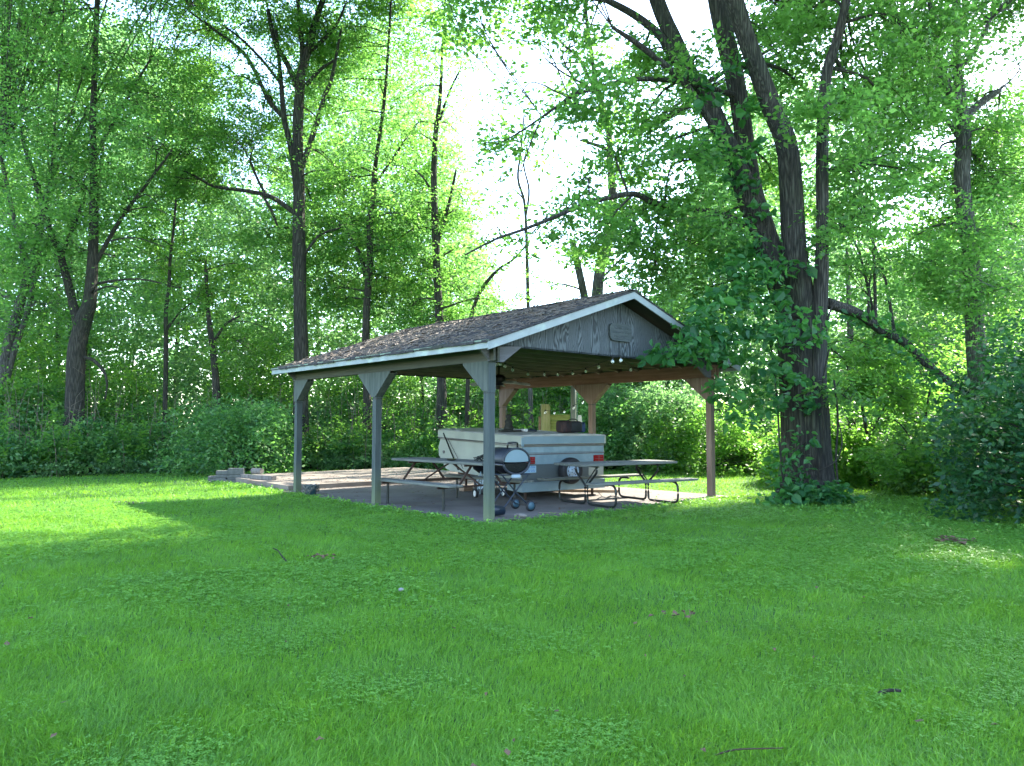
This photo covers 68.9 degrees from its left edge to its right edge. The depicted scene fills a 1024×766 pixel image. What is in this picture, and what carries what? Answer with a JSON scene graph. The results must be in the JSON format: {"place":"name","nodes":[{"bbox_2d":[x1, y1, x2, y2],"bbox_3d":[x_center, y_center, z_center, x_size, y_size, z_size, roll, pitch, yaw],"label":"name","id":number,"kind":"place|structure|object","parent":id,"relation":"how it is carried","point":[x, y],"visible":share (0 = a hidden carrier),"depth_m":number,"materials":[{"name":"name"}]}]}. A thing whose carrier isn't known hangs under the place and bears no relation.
{"place":"outdoors","nodes":[
{"label":"outdoors","id":0,"kind":"place"},
{"bbox_2d":[236,467,464,490],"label":"patio","id":1,"kind":"structure","parent":0,"point":[343,477],"depth_m":19.61,"materials":[{"name":"concrete"}]},
{"bbox_2d":[240,474,251,477],"bbox_3d":[-6.947,2.432,19.543,0.649,0.090,0.120,-2,-4,36],"label":"timber","id":2,"kind":"object","parent":1,"relation":"on","point":[245,475],"visible":0.67,"depth_m":19.47,"materials":[{"name":"grey wood"}]},
{"bbox_2d":[251,468,263,473],"bbox_3d":[-6.704,2.316,19.660,0.339,0.164,0.154,-2,-4,27],"label":"log","id":3,"kind":"object","parent":2,"relation":"on","point":[257,470],"visible":1,"depth_m":19.60,"materials":[{"name":"grey wood"}]},
{"bbox_2d":[250,474,275,479],"bbox_3d":[-6.293,2.383,18.870,0.903,0.110,0.140,-2,-4,36],"label":"timber","id":4,"kind":"object","parent":1,"relation":"on","point":[262,477],"visible":1,"depth_m":18.76,"materials":[{"name":"grey wood"}]},
{"bbox_2d":[282,480,726,525],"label":"pavilion floor","id":5,"kind":"structure","parent":0,"point":[464,503],"depth_m":14.96,"materials":[{"name":"concrete"}]},
{"bbox_2d":[303,484,319,494],"bbox_3d":[-4.258,2.255,15.841,0.344,0.219,0.337,-1,-3,13],"label":"blue tub","id":6,"kind":"object","parent":5,"relation":"on","point":[312,489],"visible":0.99,"depth_m":15.74,"materials":[{"name":"plastic"}]},
{"bbox_2d":[371,457,533,511],"bbox_3d":[-1.162,1.844,13.941,1.932,0.820,2.794,3,-4,-42],"label":"picnic table","id":7,"kind":"object","parent":5,"relation":"on","point":[470,463],"visible":0.83,"depth_m":13.68,"materials":[{"name":"grey wood"}]},
{"bbox_2d":[473,455,482,460],"bbox_3d":[-0.351,1.314,13.261,0.696,0.156,0.560,0,-3,0],"label":"container","id":8,"kind":"object","parent":7,"relation":"on","point":[479,457],"visible":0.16,"depth_m":13.23,"materials":[{"name":"plastic"}]},
{"bbox_2d":[459,485,472,490],"bbox_3d":[-1.030,2.354,16.712,0.240,0.120,0.180,3,-4,-40],"label":"timber block","id":9,"kind":"object","parent":5,"relation":"on","point":[466,489],"depth_m":16.64,"materials":[{"name":"brown wood"}]},
{"bbox_2d":[280,470,659,517],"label":"floor litter","id":10,"kind":"object","parent":5,"relation":"on","point":[437,493],"visible":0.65,"depth_m":17.44,"materials":[{"name":"brown plant"}]},
{"bbox_2d":[473,466,506,497],"bbox_3d":[-0.524,1.923,15.022,0.669,0.704,0.648,2,-4,-25],"label":"kettle grill","id":11,"kind":"object","parent":5,"relation":"on","point":[478,469],"visible":0.44,"depth_m":14.83,"materials":[{"name":"black metal"}]},
{"bbox_2d":[495,506,505,515],"bbox_3d":[-0.241,2.050,11.994,0.240,0.190,0.190,2,-4,-25],"label":"tipped pail","id":12,"kind":"object","parent":5,"relation":"on","point":[500,510],"visible":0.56,"depth_m":11.95,"materials":[{"name":"blue plastic"}]},
{"bbox_2d":[271,289,741,520],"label":"pavilion","id":13,"kind":"structure","parent":5,"relation":"on","point":[627,326],"depth_m":13.93,"materials":[{"name":"grey wood"}]},
{"bbox_2d":[278,290,630,366],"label":"roof litter","id":14,"kind":"object","parent":13,"relation":"on","point":[445,325],"visible":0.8,"depth_m":14.26,"materials":[{"name":"brown plant"}]},
{"bbox_2d":[470,366,529,386],"bbox_3d":[-0.224,0.005,15.928,1.265,0.760,1.318,1,-3,-12],"label":"ceiling fan","id":15,"kind":"object","parent":13,"relation":"hanging from","point":[500,380],"visible":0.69,"depth_m":15.84,"materials":[{"name":"brown metal"}]},
{"bbox_2d":[544,399,583,414],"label":"string lights","id":16,"kind":"object","parent":13,"relation":"hanging from","point":[564,411],"visible":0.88,"depth_m":18.68,"materials":[{"name":"white glass"}]},
{"bbox_2d":[496,356,636,375],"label":"string lights","id":17,"kind":"object","parent":13,"relation":"hanging from","point":[572,373],"visible":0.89,"depth_m":15.36,"materials":[{"name":"white"}]},
{"bbox_2d":[495,442,534,510],"bbox_3d":[-0.046,1.599,12.848,0.672,1.184,0.628,2,-4,-34],"label":"gas grill","id":18,"kind":"object","parent":5,"relation":"on","point":[511,462],"visible":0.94,"depth_m":12.65,"materials":[{"name":"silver metal"}]},
{"bbox_2d":[514,513,526,517],"bbox_3d":[0.136,2.099,11.855,0.220,0.066,0.062,-1,-4,21],"label":"driftwood chunk","id":19,"kind":"object","parent":5,"relation":"on","point":[521,515],"visible":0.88,"depth_m":11.83,"materials":[{"name":"grey wood"}]},
{"bbox_2d":[438,428,605,499],"bbox_3d":[-0.086,1.713,16.793,2.218,1.409,4.483,2,-4,-35],"label":"camping trailer","id":20,"kind":"object","parent":5,"relation":"on","point":[546,450],"visible":0.6,"depth_m":15.24,"materials":[{"name":"beige metal"}]},
{"bbox_2d":[521,429,536,431],"bbox_3d":[0.365,1.010,15.987,0.315,0.060,0.120,2,-4,-30],"label":"case","id":21,"kind":"object","parent":20,"relation":"on","point":[529,430],"visible":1,"depth_m":15.93,"materials":[{"name":"blue plastic"}]},
{"bbox_2d":[556,418,584,432],"bbox_3d":[1.256,0.905,15.843,0.640,0.302,0.313,2,-4,-37],"label":"duffel bag","id":22,"kind":"object","parent":20,"relation":"on","point":[567,426],"visible":1,"depth_m":15.69,"materials":[{"name":"black fabric"}]},
{"bbox_2d":[538,404,569,430],"bbox_3d":[1.110,1.592,19.484,0.815,2.060,0.215,0,-3,-6],"label":"privacy screen","id":23,"kind":"object","parent":5,"relation":"on","point":[547,421],"visible":0.2,"depth_m":19.46,"materials":[{"name":"yellow wood"}]},
{"bbox_2d":[537,460,698,507],"bbox_3d":[2.002,1.885,14.194,2.526,0.772,1.752,2,-4,-33],"label":"picnic table","id":24,"kind":"object","parent":5,"relation":"on","point":[597,464],"visible":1,"depth_m":13.95,"materials":[{"name":"grey wood"}]},
{"bbox_2d":[556,489,617,491],"bbox_3d":[1.651,2.369,16.441,1.373,0.050,0.090,-1,-3,10],"label":"bench","id":25,"kind":"object","parent":24,"relation":"attached to","point":[582,490],"visible":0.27,"depth_m":16.43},
{"bbox_2d":[498,414,521,430],"bbox_3d":[-0.044,0.847,15.898,0.440,0.365,0.240,1,-4,-20],"label":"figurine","id":26,"kind":"object","parent":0,"point":[508,426],"visible":1,"depth_m":15.82,"materials":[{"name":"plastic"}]},
{"bbox_2d":[0,453,1023,765],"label":"lawn","id":27,"kind":"structure","parent":0,"point":[496,663],"depth_m":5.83,"materials":[{"name":"plant"}]},
{"bbox_2d":[0,0,162,404],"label":"maple tree","id":28,"kind":"object","parent":27,"relation":"on","point":[14,331],"visible":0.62,"depth_m":24.60,"materials":[{"name":"green plant"}]},
{"bbox_2d":[0,0,289,472],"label":"maple tree","id":29,"kind":"object","parent":27,"relation":"on","point":[76,357],"visible":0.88,"depth_m":24.31,"materials":[{"name":"green plant"}]},
{"bbox_2d":[99,200,231,444],"bbox_3d":[-12.240,-1.730,26.585,4.161,9.636,3.325,0,-3,0],"label":"sapling","id":30,"kind":"object","parent":27,"relation":"on","point":[168,268],"visible":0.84,"depth_m":26.58,"materials":[{"name":"green plant"}]},
{"bbox_2d":[142,389,312,476],"bbox_3d":[-8.508,1.530,23.780,4.951,2.866,4.990,-1,-3,15],"label":"shrub","id":31,"kind":"object","parent":27,"relation":"on","point":[274,423],"visible":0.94,"depth_m":22.62,"materials":[{"name":"green plant"}]},
{"bbox_2d":[143,236,312,443],"bbox_3d":[-10.359,-1.063,27.630,5.932,8.428,4.686,-2,-4,35],"label":"sapling","id":32,"kind":"object","parent":27,"relation":"on","point":[214,363],"visible":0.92,"depth_m":27.14,"materials":[{"name":"green plant"}]},
{"bbox_2d":[108,0,393,468],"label":"maple tree","id":33,"kind":"object","parent":27,"relation":"on","point":[205,64],"visible":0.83,"depth_m":27.54,"materials":[{"name":"green plant"}]},
{"bbox_2d":[307,553,336,558],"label":"dead leaves","id":34,"kind":"object","parent":27,"relation":"on","point":[317,554],"visible":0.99,"depth_m":8.17,"materials":[{"name":"brown plant"}]},
{"bbox_2d":[265,0,470,466],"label":"maple tree","id":35,"kind":"object","parent":27,"relation":"on","point":[368,288],"visible":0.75,"depth_m":28.18,"materials":[{"name":"green plant"}]},
{"bbox_2d":[354,0,520,467],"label":"maple tree","id":36,"kind":"object","parent":27,"relation":"on","point":[438,306],"visible":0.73,"depth_m":27.70,"materials":[{"name":"green plant"}]},
{"bbox_2d":[0,444,889,484],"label":"weeds","id":37,"kind":"object","parent":27,"relation":"on","point":[144,469],"visible":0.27,"depth_m":23.37,"materials":[{"name":"green plant"}]},
{"bbox_2d":[0,399,916,472],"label":"tall weeds","id":38,"kind":"object","parent":27,"relation":"on","point":[124,436],"visible":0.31,"depth_m":23.67,"materials":[{"name":"green plant"}]},
{"bbox_2d":[6,126,920,431],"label":"trunks","id":39,"kind":"object","parent":27,"relation":"on","point":[848,288],"visible":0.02,"depth_m":34.84,"materials":[{"name":"grey plant"}]},
{"bbox_2d":[440,242,534,426],"bbox_3d":[-0.803,-1.062,28.123,3.427,8.532,5.257,-1,-3,17],"label":"sapling","id":40,"kind":"object","parent":27,"relation":"on","point":[467,388],"visible":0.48,"depth_m":27.47,"materials":[{"name":"green plant"}]},
{"bbox_2d":[1,518,998,765],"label":"lawn litter","id":41,"kind":"object","parent":27,"relation":"on","point":[507,751],"visible":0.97,"depth_m":3.66,"materials":[{"name":"brown plant"}]},
{"bbox_2d":[0,297,1023,489],"bbox_3d":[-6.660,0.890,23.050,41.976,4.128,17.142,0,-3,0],"label":"undergrowth","id":42,"kind":"object","parent":27,"relation":"on","point":[20,448],"depth_m":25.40,"materials":[{"name":"green plant"}]},
{"bbox_2d":[0,0,1023,453],"bbox_3d":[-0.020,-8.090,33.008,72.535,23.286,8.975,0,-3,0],"label":"woods","id":43,"kind":"object","parent":27,"relation":"on","point":[188,368],"visible":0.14,"depth_m":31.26,"materials":[{"name":"green plant"}]},
{"bbox_2d":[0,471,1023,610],"bbox_3d":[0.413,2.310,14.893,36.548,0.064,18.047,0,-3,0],"label":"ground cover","id":44,"kind":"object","parent":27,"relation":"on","point":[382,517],"visible":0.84,"depth_m":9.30,"materials":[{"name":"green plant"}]},
{"bbox_2d":[0,511,1023,765],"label":"clover","id":45,"kind":"object","parent":27,"relation":"on","point":[392,687],"visible":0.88,"depth_m":4.29,"materials":[{"name":"green plant"}]},
{"bbox_2d":[485,115,561,428],"bbox_3d":[0.574,-3.541,27.710,3.706,13.385,2.499,-1,-4,21],"label":"dead tree","id":46,"kind":"object","parent":27,"relation":"on","point":[530,390],"visible":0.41,"depth_m":28.04,"materials":[{"name":"wood"}]},
{"bbox_2d":[571,386,575,420],"bbox_3d":[1.587,1.084,19.263,0.148,3.150,0.166,3,-4,-41],"label":"utility pole","id":47,"kind":"object","parent":27,"relation":"on","point":[573,402],"visible":0.19,"depth_m":19.24,"materials":[{"name":"grey wood"}]},
{"bbox_2d":[198,480,1023,538],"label":"dirt ground","id":48,"kind":"structure","parent":27,"relation":"on","point":[829,508],"depth_m":12.89,"materials":[{"name":"brown soil"}]},
{"bbox_2d":[560,382,676,469],"bbox_3d":[3.495,1.425,26.718,4.499,3.418,4.407,3,-4,-39],"label":"shrub","id":49,"kind":"object","parent":27,"relation":"on","point":[582,409],"visible":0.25,"depth_m":25.16,"materials":[{"name":"green plant"}]},
{"bbox_2d":[596,380,723,473],"bbox_3d":[5.097,1.311,25.765,4.685,3.520,4.886,-2,-4,34],"label":"shrub","id":50,"kind":"object","parent":27,"relation":"on","point":[676,397],"visible":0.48,"depth_m":24.55,"materials":[{"name":"green plant"}]},
{"bbox_2d":[648,610,695,617],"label":"dead leaves","id":51,"kind":"object","parent":27,"relation":"on","point":[684,611],"visible":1,"depth_m":5.66,"materials":[{"name":"brown plant"}]},
{"bbox_2d":[393,0,997,506],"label":"maple tree","id":52,"kind":"object","parent":27,"relation":"on","point":[803,304],"visible":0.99,"depth_m":14.81,"materials":[{"name":"green plant"}]},
{"bbox_2d":[638,399,767,476],"bbox_3d":[6.414,1.718,24.120,4.080,2.565,4.112,-2,-4,29],"label":"shrub","id":53,"kind":"object","parent":27,"relation":"on","point":[746,436],"visible":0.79,"depth_m":23.11,"materials":[{"name":"green plant"}]},
{"bbox_2d":[509,0,984,418],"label":"maple tree","id":54,"kind":"object","parent":27,"relation":"on","point":[598,278],"visible":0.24,"depth_m":28.33,"materials":[{"name":"green leaf"},{"name":"dark grey-brown bark"}]},
{"bbox_2d":[715,747,782,755],"bbox_3d":[1.057,1.645,3.333,0.302,0.047,0.022,0,-3,6],"label":"fallen stick","id":55,"kind":"object","parent":27,"relation":"on","point":[726,751],"visible":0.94,"depth_m":3.34,"materials":[{"name":"wood"}]},
{"bbox_2d":[748,403,898,487],"bbox_3d":[7.969,1.513,19.399,3.634,2.356,3.698,0,-3,0],"label":"shrub","id":56,"kind":"object","parent":27,"relation":"on","point":[851,466],"visible":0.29,"depth_m":18.43,"materials":[{"name":"green plant"}]},
{"bbox_2d":[790,480,865,506],"bbox_3d":[5.984,2.146,14.285,1.289,0.607,1.349,0,-3,0],"label":"shrub","id":57,"kind":"object","parent":27,"relation":"on","point":[831,496],"visible":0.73,"depth_m":13.94,"materials":[{"name":"green plant"}]},
{"bbox_2d":[827,315,951,485],"bbox_3d":[8.867,0.390,17.988,3.243,4.370,6.817,-3,-4,38],"label":"sapling","id":58,"kind":"object","parent":27,"relation":"on","point":[909,391],"visible":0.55,"depth_m":16.63,"materials":[{"name":"green plant"}]},
{"bbox_2d":[878,688,900,694],"bbox_3d":[2.050,1.682,4.057,0.037,0.067,0.132,2,-4,-35],"label":"fallen stick","id":59,"kind":"object","parent":27,"relation":"on","point":[891,690],"visible":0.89,"depth_m":4.05,"materials":[{"name":"grey wood"}]},
{"bbox_2d":[848,381,994,494],"bbox_3d":[9.225,1.157,16.777,2.771,2.946,6.463,-2,-4,30],"label":"sapling","id":60,"kind":"object","parent":27,"relation":"on","point":[889,462],"visible":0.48,"depth_m":15.21,"materials":[{"name":"green plant"}]},
{"bbox_2d":[835,0,1023,412],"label":"maple tree","id":61,"kind":"object","parent":27,"relation":"on","point":[939,233],"visible":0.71,"depth_m":18.33,"materials":[{"name":"green plant"}]},
{"bbox_2d":[839,380,1019,482],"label":"undergrowth","id":62,"kind":"object","parent":27,"relation":"on","point":[894,418],"visible":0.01,"depth_m":20.59,"materials":[{"name":"green plant"}]},
{"bbox_2d":[865,406,1023,496],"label":"shrub","id":63,"kind":"object","parent":27,"relation":"on","point":[925,434],"visible":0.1,"depth_m":16.20,"materials":[{"name":"green plant"}]},
{"bbox_2d":[932,535,976,544],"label":"dead leaves","id":64,"kind":"object","parent":27,"relation":"on","point":[953,539],"visible":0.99,"depth_m":9.40,"materials":[{"name":"brown plant"}]},
{"bbox_2d":[920,321,1023,524],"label":"shrub","id":65,"kind":"object","parent":27,"relation":"on","point":[989,420],"visible":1,"depth_m":11.78,"materials":[{"name":"green plant"}]},
{"bbox_2d":[928,307,1023,504],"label":"shrub","id":66,"kind":"object","parent":27,"relation":"on","point":[961,384],"visible":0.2,"depth_m":14.78,"materials":[{"name":"green plant"}]},
{"bbox_2d":[0,0,1023,428],"label":"sky","id":67,"kind":"structure","parent":0,"point":[688,15],"materials":[{"name":"white"}]},
{"bbox_3d":[-7.276,2.521,19.697,0.421,0.046,0.280,1,-3,-13],"label":"concrete block","id":68,"kind":"object","parent":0,"visible":0},
{"bbox_2d":[227,475,241,477],"bbox_3d":[-7.275,2.456,19.701,0.401,0.076,0.280,0,-3,-6],"label":"concrete block","id":69,"kind":"object","parent":68,"relation":"on","point":[233,476],"depth_m":19.56,"materials":[{"name":"grey concrete"}]},
{"bbox_2d":[227,468,244,474],"bbox_3d":[-7.274,2.331,19.708,0.403,0.166,0.260,1,-3,-13],"label":"concrete block","id":70,"kind":"object","parent":69,"relation":"on","point":[235,471],"depth_m":19.59,"materials":[{"name":"grey concrete"}]},
{"bbox_3d":[-7.643,2.566,19.694,0.262,0.136,0.240,0,-3,-3],"label":"concrete block","id":71,"kind":"object","parent":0,"visible":0},
{"bbox_2d":[216,475,226,477],"bbox_3d":[-7.644,2.456,19.701,0.284,0.076,0.220,1,-3,-11],"label":"concrete block","id":72,"kind":"object","parent":71,"relation":"on","point":[221,476],"depth_m":19.59,"materials":[{"name":"grey concrete"}]},
{"bbox_2d":[216,470,227,474],"bbox_3d":[-7.632,2.361,19.706,0.304,0.106,0.200,1,-3,-9],"label":"concrete block","id":73,"kind":"object","parent":72,"relation":"on","point":[221,472],"depth_m":19.61,"materials":[{"name":"grey concrete"}]}
]}

